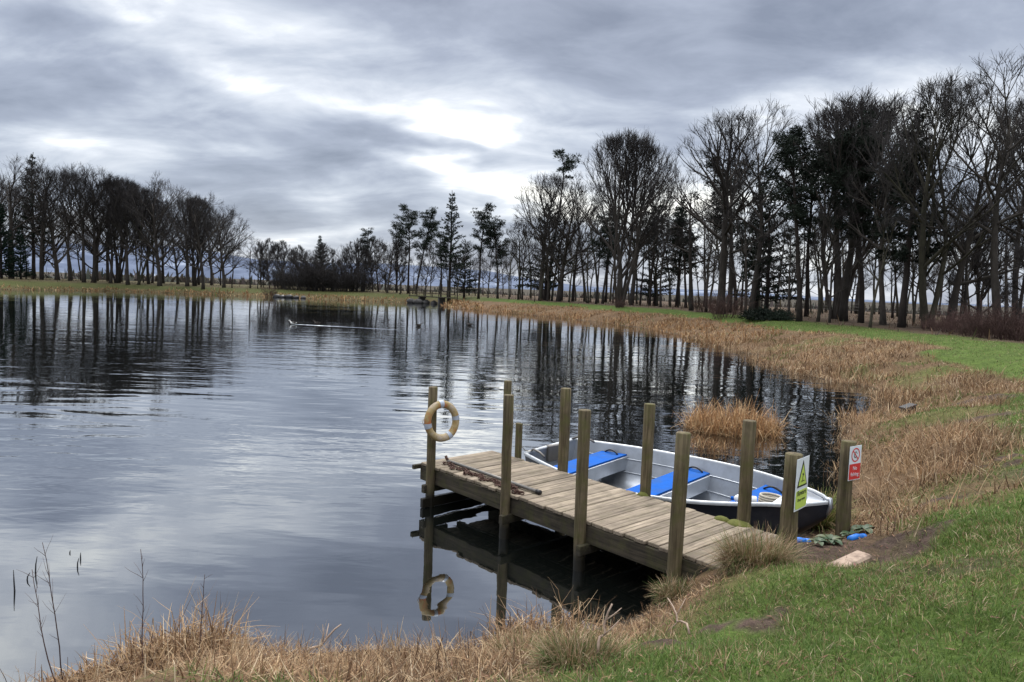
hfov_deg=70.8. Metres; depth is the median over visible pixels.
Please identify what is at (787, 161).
pine tree
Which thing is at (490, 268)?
bare tree
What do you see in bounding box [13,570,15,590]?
stick
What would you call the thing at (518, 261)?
bare tree
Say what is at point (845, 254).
bare tree
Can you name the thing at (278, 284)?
bush
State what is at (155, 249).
bare tree
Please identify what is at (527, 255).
bare tree
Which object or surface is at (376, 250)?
bare tree
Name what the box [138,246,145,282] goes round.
bare tree
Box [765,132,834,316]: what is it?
pine tree
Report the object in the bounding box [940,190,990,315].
bare tree
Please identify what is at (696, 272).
bare tree
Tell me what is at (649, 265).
bare tree
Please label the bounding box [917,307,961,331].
bush
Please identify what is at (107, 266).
bare tree
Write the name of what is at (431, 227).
pine tree
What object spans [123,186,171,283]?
bare tree
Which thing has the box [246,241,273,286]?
bare tree
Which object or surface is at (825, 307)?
bare tree
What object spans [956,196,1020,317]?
bare tree
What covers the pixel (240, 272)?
hills
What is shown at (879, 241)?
bare tree
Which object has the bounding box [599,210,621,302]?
pine tree
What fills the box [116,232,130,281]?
bare tree
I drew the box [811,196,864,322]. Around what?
bare tree
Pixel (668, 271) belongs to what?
bare tree
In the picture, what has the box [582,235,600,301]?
bare tree
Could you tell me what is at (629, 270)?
bare tree
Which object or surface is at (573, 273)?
bare tree
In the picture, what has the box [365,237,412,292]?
bare tree
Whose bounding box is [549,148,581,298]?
pine tree
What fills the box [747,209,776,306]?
bare tree
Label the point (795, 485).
sign post
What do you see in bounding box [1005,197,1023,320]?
pine tree
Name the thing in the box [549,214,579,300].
bare tree
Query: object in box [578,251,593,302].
bare tree
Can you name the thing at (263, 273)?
bare tree
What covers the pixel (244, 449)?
water
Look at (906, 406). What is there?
rock
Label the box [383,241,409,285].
bare tree
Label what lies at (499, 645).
grass tussock
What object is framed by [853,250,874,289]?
bare tree
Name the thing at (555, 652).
grass tussock
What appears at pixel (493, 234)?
pine tree
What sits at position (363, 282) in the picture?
bush
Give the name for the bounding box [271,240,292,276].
bare tree
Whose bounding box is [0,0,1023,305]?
sky
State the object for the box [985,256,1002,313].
bare tree
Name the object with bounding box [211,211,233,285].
bare tree
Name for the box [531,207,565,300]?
bare tree
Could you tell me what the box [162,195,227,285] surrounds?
bare tree
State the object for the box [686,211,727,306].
bare tree
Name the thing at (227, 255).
bare tree
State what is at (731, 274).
bare tree
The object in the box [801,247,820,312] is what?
bare tree
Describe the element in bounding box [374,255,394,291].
bare tree
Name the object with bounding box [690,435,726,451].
reed clump
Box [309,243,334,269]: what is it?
bare tree
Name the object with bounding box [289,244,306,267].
bare tree
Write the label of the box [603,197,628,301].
bare tree
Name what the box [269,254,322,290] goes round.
bush
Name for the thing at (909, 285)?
bare tree
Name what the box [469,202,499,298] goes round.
pine tree
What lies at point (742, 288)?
pine tree
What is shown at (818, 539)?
dock plant
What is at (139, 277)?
bare tree
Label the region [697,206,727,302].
bare tree
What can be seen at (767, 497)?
rope coil
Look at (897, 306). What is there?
bare tree
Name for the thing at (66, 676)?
dry grass
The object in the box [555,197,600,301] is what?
bare tree
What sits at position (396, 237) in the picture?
pine tree
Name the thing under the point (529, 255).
bare tree
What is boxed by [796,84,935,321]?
bare tree
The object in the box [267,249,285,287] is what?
bare tree
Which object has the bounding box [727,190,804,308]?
spruce tree
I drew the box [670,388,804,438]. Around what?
reed clump
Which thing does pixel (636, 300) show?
bare tree
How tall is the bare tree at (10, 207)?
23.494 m
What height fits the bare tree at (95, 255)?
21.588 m
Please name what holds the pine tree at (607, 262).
on the ground at (740, 627)
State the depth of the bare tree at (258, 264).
130.02 m
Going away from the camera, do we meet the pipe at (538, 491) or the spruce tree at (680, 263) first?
the pipe at (538, 491)
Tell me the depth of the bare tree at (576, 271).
120.81 m
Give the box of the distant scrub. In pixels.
[18,266,1021,317]
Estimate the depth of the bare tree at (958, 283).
45.40 m
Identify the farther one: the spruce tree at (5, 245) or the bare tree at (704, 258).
the spruce tree at (5, 245)
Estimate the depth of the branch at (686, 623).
5.24 m
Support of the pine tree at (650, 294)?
on the ground at (740, 627)
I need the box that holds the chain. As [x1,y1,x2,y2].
[442,461,524,494]
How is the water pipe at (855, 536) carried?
on the ground at (740, 627)
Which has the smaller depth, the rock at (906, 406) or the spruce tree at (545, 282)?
the rock at (906, 406)
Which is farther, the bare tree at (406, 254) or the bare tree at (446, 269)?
the bare tree at (446, 269)
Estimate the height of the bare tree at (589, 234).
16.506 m
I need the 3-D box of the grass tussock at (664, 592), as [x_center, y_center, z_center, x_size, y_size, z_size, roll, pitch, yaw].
[1.538,2.294,6.490,0.736,0.409,0.643,2,4,0]
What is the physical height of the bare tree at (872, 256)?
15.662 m
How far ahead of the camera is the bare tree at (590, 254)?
94.91 m
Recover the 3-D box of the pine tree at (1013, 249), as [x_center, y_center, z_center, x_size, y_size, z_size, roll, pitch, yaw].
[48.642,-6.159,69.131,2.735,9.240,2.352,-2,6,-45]
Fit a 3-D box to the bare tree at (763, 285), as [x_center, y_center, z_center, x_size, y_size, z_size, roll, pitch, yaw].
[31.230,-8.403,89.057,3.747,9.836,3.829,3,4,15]
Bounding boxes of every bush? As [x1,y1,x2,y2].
[261,284,281,296]
[265,265,296,288]
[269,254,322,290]
[289,257,335,290]
[296,246,354,291]
[323,265,362,291]
[330,259,384,291]
[611,296,626,307]
[687,289,716,311]
[702,286,754,318]
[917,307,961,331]
[928,304,986,335]
[939,301,1017,332]
[949,296,1023,337]
[957,294,1023,340]
[985,300,1023,340]
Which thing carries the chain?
on the jetty
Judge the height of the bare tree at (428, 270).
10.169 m
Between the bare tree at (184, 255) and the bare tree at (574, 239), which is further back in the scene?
the bare tree at (184, 255)
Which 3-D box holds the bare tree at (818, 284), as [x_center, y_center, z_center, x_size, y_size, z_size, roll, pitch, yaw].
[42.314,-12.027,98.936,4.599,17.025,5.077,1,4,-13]
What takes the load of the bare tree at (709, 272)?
on the ground at (740, 627)
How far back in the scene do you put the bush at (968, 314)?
41.84 m
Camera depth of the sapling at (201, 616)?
5.48 m
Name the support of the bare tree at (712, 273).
on the ground at (740, 627)
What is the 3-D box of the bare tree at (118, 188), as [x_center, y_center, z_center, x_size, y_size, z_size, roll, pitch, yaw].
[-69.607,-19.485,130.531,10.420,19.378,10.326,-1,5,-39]
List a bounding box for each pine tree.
[359,227,375,269]
[388,221,403,292]
[392,203,424,293]
[410,207,440,293]
[431,230,449,296]
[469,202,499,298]
[483,219,510,298]
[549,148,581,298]
[588,227,612,303]
[593,213,629,303]
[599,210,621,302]
[632,227,652,305]
[644,200,670,305]
[666,206,700,307]
[688,154,757,308]
[737,221,755,309]
[752,123,832,321]
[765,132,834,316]
[779,223,803,285]
[805,109,908,322]
[820,206,845,308]
[852,207,873,313]
[886,243,904,317]
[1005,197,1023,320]
[1007,229,1023,276]
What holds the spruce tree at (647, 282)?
on the ground at (740, 627)
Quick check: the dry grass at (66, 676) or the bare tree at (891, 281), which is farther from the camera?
the bare tree at (891, 281)
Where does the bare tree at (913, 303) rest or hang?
on the ground at (740, 627)
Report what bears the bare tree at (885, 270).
on the ground at (740, 627)
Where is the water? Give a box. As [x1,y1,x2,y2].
[0,289,885,681]
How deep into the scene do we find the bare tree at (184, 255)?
129.44 m
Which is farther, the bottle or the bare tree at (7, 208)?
the bare tree at (7, 208)
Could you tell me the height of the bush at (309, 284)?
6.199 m
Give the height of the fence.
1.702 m
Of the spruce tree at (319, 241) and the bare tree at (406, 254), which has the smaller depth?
the bare tree at (406, 254)
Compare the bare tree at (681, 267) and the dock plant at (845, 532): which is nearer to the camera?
the dock plant at (845, 532)
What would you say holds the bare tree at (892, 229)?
on the ground at (740, 627)
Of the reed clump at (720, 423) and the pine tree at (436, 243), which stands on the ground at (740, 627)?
the pine tree at (436, 243)
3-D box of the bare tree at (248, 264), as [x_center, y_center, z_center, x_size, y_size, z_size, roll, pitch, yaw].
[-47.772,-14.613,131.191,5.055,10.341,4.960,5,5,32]
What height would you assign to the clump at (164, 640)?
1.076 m
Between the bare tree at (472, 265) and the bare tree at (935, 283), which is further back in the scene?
the bare tree at (472, 265)
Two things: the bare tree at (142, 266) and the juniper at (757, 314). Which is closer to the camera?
the juniper at (757, 314)
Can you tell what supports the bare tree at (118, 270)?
on the ground at (740, 627)
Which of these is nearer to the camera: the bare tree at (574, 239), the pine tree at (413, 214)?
the bare tree at (574, 239)
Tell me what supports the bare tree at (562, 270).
on the ground at (740, 627)
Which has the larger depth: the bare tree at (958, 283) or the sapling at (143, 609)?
the bare tree at (958, 283)
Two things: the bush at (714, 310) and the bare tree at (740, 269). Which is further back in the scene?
the bare tree at (740, 269)
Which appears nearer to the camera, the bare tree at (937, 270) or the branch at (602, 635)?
the branch at (602, 635)
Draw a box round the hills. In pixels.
[2,244,1023,306]
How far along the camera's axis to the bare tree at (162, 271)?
148.66 m
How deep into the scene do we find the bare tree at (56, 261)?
134.73 m
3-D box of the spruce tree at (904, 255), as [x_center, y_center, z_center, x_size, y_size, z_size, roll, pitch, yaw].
[25.741,-7.972,46.502,5.078,14.862,6.186,4,5,24]
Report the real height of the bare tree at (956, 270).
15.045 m
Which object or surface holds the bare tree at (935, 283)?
on the ground at (740, 627)
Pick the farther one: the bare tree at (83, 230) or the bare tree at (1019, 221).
the bare tree at (83, 230)
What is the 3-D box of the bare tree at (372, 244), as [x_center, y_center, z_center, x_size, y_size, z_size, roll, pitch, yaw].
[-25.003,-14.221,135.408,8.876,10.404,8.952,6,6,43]
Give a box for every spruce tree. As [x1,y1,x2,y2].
[0,203,21,278]
[5,227,36,278]
[7,154,60,278]
[313,235,330,288]
[430,192,471,301]
[447,239,481,298]
[512,203,572,299]
[628,236,680,305]
[659,194,699,306]
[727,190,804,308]
[735,165,786,310]
[867,100,953,327]
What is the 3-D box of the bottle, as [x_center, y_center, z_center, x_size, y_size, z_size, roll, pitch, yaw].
[2.782,1.902,8.648,0.300,0.110,0.110,3,4,16]
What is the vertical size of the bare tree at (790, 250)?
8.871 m
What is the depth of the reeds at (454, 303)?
121.48 m
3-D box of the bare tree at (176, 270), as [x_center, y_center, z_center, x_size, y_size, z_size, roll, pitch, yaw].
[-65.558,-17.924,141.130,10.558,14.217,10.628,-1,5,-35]
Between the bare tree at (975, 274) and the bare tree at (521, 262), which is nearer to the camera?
the bare tree at (975, 274)
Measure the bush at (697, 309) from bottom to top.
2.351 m
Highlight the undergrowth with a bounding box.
[4,276,1022,340]
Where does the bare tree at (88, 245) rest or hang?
on the ground at (740, 627)
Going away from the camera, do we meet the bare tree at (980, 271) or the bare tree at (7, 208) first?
the bare tree at (980, 271)
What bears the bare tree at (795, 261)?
on the ground at (740, 627)
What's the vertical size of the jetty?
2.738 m
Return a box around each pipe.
[444,455,541,494]
[797,537,810,541]
[847,533,866,540]
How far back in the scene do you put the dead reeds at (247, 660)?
4.52 m
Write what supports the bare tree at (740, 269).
on the ground at (740, 627)
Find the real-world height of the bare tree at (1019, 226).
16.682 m
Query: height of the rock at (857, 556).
0.149 m
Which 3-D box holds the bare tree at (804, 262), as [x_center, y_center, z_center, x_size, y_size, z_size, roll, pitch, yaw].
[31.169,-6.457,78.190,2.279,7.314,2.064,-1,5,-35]
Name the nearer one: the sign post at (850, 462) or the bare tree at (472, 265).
the sign post at (850, 462)
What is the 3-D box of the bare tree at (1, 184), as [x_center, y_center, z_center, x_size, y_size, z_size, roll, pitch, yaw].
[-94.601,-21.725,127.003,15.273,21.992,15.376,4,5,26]
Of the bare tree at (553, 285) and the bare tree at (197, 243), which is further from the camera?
the bare tree at (197, 243)
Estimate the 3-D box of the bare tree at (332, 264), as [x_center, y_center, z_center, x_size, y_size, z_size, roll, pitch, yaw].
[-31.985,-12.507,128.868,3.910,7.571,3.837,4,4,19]
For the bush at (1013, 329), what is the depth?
34.45 m
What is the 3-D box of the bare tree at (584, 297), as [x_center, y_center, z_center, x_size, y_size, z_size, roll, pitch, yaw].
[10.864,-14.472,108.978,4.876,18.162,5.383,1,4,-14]
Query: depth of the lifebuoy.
9.57 m
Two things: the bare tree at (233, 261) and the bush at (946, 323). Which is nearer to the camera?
the bush at (946, 323)
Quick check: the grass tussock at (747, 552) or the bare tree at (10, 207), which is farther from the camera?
the bare tree at (10, 207)
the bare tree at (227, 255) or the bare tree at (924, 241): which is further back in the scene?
the bare tree at (227, 255)
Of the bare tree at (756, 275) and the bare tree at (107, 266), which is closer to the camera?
the bare tree at (756, 275)
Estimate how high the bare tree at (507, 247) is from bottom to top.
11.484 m
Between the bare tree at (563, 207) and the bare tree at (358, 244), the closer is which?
the bare tree at (563, 207)
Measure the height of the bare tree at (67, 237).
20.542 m
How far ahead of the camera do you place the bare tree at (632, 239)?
97.06 m
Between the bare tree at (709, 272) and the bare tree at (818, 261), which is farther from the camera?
the bare tree at (709, 272)
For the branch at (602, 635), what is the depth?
4.36 m
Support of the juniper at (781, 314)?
on the ground at (740, 627)
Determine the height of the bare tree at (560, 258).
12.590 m
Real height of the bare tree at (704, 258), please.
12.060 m
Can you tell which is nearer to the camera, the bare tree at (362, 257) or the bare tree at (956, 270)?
the bare tree at (956, 270)
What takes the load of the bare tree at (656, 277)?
on the ground at (740, 627)
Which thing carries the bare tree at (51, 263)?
on the ground at (740, 627)
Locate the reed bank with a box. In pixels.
[469,302,1023,536]
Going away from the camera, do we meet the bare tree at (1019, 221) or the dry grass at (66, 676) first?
the dry grass at (66, 676)
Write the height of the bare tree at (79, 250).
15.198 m
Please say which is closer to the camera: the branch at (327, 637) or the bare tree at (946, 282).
the branch at (327, 637)
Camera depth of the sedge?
9.19 m
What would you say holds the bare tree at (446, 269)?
on the ground at (740, 627)
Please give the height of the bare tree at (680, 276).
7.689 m
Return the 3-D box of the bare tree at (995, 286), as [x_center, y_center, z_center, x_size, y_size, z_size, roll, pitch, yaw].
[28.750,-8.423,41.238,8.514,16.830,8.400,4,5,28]
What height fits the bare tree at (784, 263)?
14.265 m
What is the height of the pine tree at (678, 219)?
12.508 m
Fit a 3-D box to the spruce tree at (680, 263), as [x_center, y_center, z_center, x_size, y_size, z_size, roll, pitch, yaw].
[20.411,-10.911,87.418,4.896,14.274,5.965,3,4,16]
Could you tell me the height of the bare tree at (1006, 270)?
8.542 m
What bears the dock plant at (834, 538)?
on the ground at (740, 627)
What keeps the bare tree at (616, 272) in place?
on the ground at (740, 627)
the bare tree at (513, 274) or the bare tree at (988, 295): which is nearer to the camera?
the bare tree at (988, 295)
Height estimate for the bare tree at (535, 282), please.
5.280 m
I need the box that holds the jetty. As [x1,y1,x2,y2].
[412,380,778,584]
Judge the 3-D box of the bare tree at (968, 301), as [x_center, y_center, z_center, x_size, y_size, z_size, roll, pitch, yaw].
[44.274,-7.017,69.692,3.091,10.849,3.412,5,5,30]
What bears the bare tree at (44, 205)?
on the ground at (740, 627)
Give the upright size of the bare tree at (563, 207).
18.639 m
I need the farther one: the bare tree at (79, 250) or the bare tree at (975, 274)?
the bare tree at (79, 250)
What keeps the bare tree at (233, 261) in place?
on the ground at (740, 627)
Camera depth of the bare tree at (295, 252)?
139.33 m
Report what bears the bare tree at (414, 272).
on the ground at (740, 627)
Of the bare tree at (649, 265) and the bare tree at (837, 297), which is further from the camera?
the bare tree at (649, 265)
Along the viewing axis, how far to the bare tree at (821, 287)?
53.84 m
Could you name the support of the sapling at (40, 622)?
on the ground at (740, 627)
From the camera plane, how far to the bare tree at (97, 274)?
150.76 m
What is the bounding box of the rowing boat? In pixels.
[524,436,833,534]
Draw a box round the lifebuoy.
[422,400,458,441]
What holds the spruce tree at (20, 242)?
on the ground at (740, 627)
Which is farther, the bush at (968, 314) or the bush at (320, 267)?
the bush at (320, 267)
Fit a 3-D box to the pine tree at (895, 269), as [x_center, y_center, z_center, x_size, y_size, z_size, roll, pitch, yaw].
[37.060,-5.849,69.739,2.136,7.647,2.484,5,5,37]
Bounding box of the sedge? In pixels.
[810,484,869,533]
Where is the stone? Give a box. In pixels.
[413,299,422,303]
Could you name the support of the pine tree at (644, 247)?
on the ground at (740, 627)
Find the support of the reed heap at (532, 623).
on the ground at (740, 627)
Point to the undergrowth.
(909, 318)
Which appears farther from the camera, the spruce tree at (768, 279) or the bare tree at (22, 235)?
the bare tree at (22, 235)
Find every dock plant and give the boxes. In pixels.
[807,536,828,545]
[815,534,842,544]
[840,530,854,535]
[851,524,873,533]
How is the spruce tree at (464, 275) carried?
on the ground at (740, 627)
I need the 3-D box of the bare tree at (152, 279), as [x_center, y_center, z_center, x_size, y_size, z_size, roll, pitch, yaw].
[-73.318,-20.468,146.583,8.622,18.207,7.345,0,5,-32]
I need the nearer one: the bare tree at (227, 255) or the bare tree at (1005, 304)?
the bare tree at (1005, 304)
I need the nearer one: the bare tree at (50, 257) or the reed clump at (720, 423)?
the reed clump at (720, 423)
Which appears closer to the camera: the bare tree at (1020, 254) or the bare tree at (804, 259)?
the bare tree at (1020, 254)
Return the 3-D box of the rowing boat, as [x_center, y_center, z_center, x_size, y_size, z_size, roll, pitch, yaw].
[2.121,2.047,9.878,1.949,0.889,4.552,-2,6,-42]
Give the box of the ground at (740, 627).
[0,271,1023,681]
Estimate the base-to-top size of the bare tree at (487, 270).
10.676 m
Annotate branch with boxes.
[303,623,340,656]
[596,603,621,654]
[667,598,690,633]
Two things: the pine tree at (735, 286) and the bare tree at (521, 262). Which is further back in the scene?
the bare tree at (521, 262)
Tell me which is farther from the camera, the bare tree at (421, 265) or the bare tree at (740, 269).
the bare tree at (421, 265)
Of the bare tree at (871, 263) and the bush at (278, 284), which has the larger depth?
the bush at (278, 284)
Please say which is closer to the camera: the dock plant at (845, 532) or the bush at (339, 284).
the dock plant at (845, 532)
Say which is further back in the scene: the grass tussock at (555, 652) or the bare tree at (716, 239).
the bare tree at (716, 239)
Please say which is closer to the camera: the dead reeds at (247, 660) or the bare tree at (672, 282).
the dead reeds at (247, 660)
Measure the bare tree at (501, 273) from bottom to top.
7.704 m
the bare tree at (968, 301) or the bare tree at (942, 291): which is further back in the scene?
the bare tree at (942, 291)
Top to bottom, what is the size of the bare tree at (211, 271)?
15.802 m
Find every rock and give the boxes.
[826,550,871,566]
[899,403,916,413]
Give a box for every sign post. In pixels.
[779,452,809,553]
[835,440,861,538]
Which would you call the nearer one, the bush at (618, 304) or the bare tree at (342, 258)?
the bush at (618, 304)
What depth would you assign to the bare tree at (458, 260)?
116.77 m
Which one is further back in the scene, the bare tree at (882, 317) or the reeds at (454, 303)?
the reeds at (454, 303)
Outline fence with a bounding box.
[725,300,1009,314]
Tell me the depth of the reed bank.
18.25 m
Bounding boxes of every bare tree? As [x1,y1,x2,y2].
[0,154,75,278]
[0,173,18,237]
[0,181,28,269]
[0,185,22,253]
[4,193,72,278]
[6,157,100,279]
[11,164,67,279]
[13,205,38,278]
[26,205,81,278]
[30,167,101,280]
[42,162,113,282]
[56,166,124,282]
[57,190,87,280]
[64,206,119,268]
[70,227,86,279]
[77,214,116,280]
[79,193,132,281]
[82,181,138,282]
[86,173,149,282]
[98,179,159,284]
[107,183,171,284]
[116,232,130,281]
[118,171,202,285]
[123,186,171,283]
[133,200,169,282]
[134,202,181,283]
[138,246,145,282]
[151,221,195,283]
[152,193,213,285]
[161,192,243,288]
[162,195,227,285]
[191,216,240,284]
[193,204,255,287]
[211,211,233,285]
[223,232,240,287]
[236,234,262,287]
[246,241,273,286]
[252,249,263,288]
[256,258,269,286]
[259,237,280,285]
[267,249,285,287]
[268,251,291,277]
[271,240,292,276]
[284,247,313,288]
[287,253,306,289]
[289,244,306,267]
[296,252,320,275]
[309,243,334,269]
[323,251,342,289]
[332,245,349,273]
[339,244,367,290]
[342,238,375,289]
[355,240,393,291]
[355,250,375,290]
[359,237,386,291]
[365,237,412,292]
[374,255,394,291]
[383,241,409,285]
[393,240,408,293]
[404,256,421,293]
[415,241,435,297]
[423,245,439,291]
[432,248,448,292]
[439,242,454,289]
[450,245,466,300]
[462,242,481,294]
[470,259,482,295]
[476,248,491,294]
[477,237,499,297]
[491,258,508,286]
[495,243,512,295]
[502,230,520,298]
[502,245,520,296]
[506,206,531,299]
[509,172,606,301]
[509,219,537,299]
[511,172,578,300]
[512,234,527,298]
[521,221,538,298]
[529,267,542,301]
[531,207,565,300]
[531,219,556,300]
[549,195,570,300]
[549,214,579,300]
[552,227,572,279]
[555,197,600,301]
[559,216,584,301]
[565,248,586,286]
[566,239,583,300]
[569,127,680,306]
[571,186,595,301]
[578,221,601,302]
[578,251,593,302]
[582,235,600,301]
[583,193,605,302]
[602,147,677,304]
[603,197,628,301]
[603,230,627,302]
[620,207,646,299]
[620,236,638,302]
[627,225,649,303]
[638,208,660,302]
[639,219,688,306]
[650,240,672,305]
[654,169,729,310]
[658,214,682,306]
[660,105,784,313]
[660,243,681,304]
[669,218,696,305]
[671,259,686,292]
[684,130,782,312]
[686,193,735,311]
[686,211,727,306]
[694,239,706,301]
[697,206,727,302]
[701,255,716,284]
[706,95,813,310]
[706,214,740,283]
[707,205,735,266]
[722,171,777,316]
[727,254,743,289]
[742,191,770,306]
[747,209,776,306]
[751,255,776,307]
[766,210,802,309]
[771,262,786,309]
[773,215,816,316]
[778,92,925,318]
[782,224,826,309]
[782,237,803,292]
[792,260,805,312]
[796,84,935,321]
[801,189,848,321]
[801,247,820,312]
[806,201,831,299]
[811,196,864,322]
[811,210,841,313]
[816,195,844,311]
[830,217,892,313]
[836,108,951,324]
[839,201,855,276]
[850,243,871,312]
[852,190,900,327]
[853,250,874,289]
[860,66,1023,328]
[861,96,1023,328]
[865,225,904,313]
[866,220,898,263]
[867,225,902,313]
[883,245,901,313]
[890,229,913,316]
[893,240,917,313]
[897,209,942,318]
[902,210,950,316]
[903,231,934,323]
[910,208,961,319]
[927,225,960,316]
[932,44,1023,333]
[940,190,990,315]
[941,187,978,317]
[942,181,1017,318]
[943,202,1017,317]
[943,257,956,310]
[949,93,1023,323]
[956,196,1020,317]
[958,230,984,314]
[959,96,1023,248]
[968,243,989,301]
[973,201,1023,318]
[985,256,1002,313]
[999,237,1011,285]
[1003,234,1023,314]
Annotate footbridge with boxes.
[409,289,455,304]
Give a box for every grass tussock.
[478,624,552,657]
[514,617,648,675]
[645,571,699,610]
[692,521,821,578]
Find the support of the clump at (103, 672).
on the ground at (740, 627)
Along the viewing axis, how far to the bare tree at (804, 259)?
88.24 m
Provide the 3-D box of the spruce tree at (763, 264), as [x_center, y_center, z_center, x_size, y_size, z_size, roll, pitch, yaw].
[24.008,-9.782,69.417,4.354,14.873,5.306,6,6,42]
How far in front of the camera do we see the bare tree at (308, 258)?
131.69 m
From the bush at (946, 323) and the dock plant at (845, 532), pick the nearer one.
the dock plant at (845, 532)
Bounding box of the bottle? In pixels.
[731,494,756,501]
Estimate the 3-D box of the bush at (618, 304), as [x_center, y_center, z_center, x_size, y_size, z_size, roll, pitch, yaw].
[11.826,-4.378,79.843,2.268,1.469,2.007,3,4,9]
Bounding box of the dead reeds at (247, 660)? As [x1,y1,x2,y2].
[0,562,778,681]
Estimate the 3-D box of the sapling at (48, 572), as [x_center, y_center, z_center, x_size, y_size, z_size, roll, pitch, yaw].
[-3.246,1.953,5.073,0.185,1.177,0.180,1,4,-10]
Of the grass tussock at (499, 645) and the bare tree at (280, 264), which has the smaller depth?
the grass tussock at (499, 645)
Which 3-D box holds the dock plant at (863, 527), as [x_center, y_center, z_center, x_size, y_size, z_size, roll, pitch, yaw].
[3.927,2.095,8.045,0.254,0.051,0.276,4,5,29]
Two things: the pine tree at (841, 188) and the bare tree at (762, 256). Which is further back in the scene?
the bare tree at (762, 256)
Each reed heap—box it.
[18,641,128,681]
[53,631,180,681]
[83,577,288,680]
[469,577,635,654]
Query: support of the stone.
in the water
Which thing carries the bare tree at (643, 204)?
on the ground at (740, 627)
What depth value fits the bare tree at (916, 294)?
68.49 m
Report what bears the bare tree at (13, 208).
on the ground at (740, 627)
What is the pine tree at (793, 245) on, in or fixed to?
on the ground at (740, 627)
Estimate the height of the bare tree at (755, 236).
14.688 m
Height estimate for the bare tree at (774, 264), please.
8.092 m
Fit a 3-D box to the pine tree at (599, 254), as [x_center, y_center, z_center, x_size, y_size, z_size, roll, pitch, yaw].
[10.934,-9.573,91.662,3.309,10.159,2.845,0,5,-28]
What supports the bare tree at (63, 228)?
on the ground at (740, 627)
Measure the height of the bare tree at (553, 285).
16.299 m
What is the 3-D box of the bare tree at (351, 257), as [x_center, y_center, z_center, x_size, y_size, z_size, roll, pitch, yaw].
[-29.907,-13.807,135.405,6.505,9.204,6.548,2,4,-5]
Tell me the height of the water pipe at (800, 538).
0.092 m
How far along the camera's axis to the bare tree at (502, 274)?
138.55 m
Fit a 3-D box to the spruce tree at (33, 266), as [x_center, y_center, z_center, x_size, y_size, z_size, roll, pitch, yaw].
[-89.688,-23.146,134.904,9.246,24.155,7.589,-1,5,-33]
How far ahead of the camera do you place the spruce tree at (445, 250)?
116.80 m
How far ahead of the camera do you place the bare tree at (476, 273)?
130.41 m
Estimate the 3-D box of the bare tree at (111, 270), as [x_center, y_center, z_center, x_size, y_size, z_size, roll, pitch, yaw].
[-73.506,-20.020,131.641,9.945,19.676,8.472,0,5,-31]
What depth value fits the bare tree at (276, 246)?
135.90 m
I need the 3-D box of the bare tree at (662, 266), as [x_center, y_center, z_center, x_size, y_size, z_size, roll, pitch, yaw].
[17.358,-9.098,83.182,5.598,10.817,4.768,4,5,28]
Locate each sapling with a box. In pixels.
[16,562,55,681]
[32,536,63,680]
[125,549,148,669]
[192,575,206,654]
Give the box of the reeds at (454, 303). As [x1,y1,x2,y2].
[0,284,484,309]
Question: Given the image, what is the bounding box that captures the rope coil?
[758,492,780,501]
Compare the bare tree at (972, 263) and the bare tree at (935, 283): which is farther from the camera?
the bare tree at (935, 283)
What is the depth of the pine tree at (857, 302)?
86.86 m
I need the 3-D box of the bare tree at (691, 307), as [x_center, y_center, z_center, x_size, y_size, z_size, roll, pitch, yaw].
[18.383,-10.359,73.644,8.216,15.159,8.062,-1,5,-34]
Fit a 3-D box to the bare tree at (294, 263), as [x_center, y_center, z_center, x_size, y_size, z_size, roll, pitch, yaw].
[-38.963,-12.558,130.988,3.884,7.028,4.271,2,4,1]
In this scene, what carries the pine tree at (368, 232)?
on the ground at (740, 627)
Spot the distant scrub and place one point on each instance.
(102, 276)
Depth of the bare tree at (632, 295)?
91.59 m
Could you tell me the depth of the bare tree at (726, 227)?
64.43 m
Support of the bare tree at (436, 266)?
on the ground at (740, 627)
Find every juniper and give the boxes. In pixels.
[737,305,778,321]
[764,307,795,320]
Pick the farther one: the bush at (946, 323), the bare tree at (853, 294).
the bare tree at (853, 294)
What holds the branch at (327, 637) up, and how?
on the ground at (740, 627)
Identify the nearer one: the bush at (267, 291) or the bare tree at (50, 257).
the bush at (267, 291)
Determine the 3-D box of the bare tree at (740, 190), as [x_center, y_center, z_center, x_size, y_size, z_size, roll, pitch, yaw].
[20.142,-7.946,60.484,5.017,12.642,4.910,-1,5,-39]
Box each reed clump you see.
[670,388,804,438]
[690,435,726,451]
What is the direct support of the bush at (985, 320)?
on the ground at (740, 627)
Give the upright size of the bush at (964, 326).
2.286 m
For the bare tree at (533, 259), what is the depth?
99.76 m
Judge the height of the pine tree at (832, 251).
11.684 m

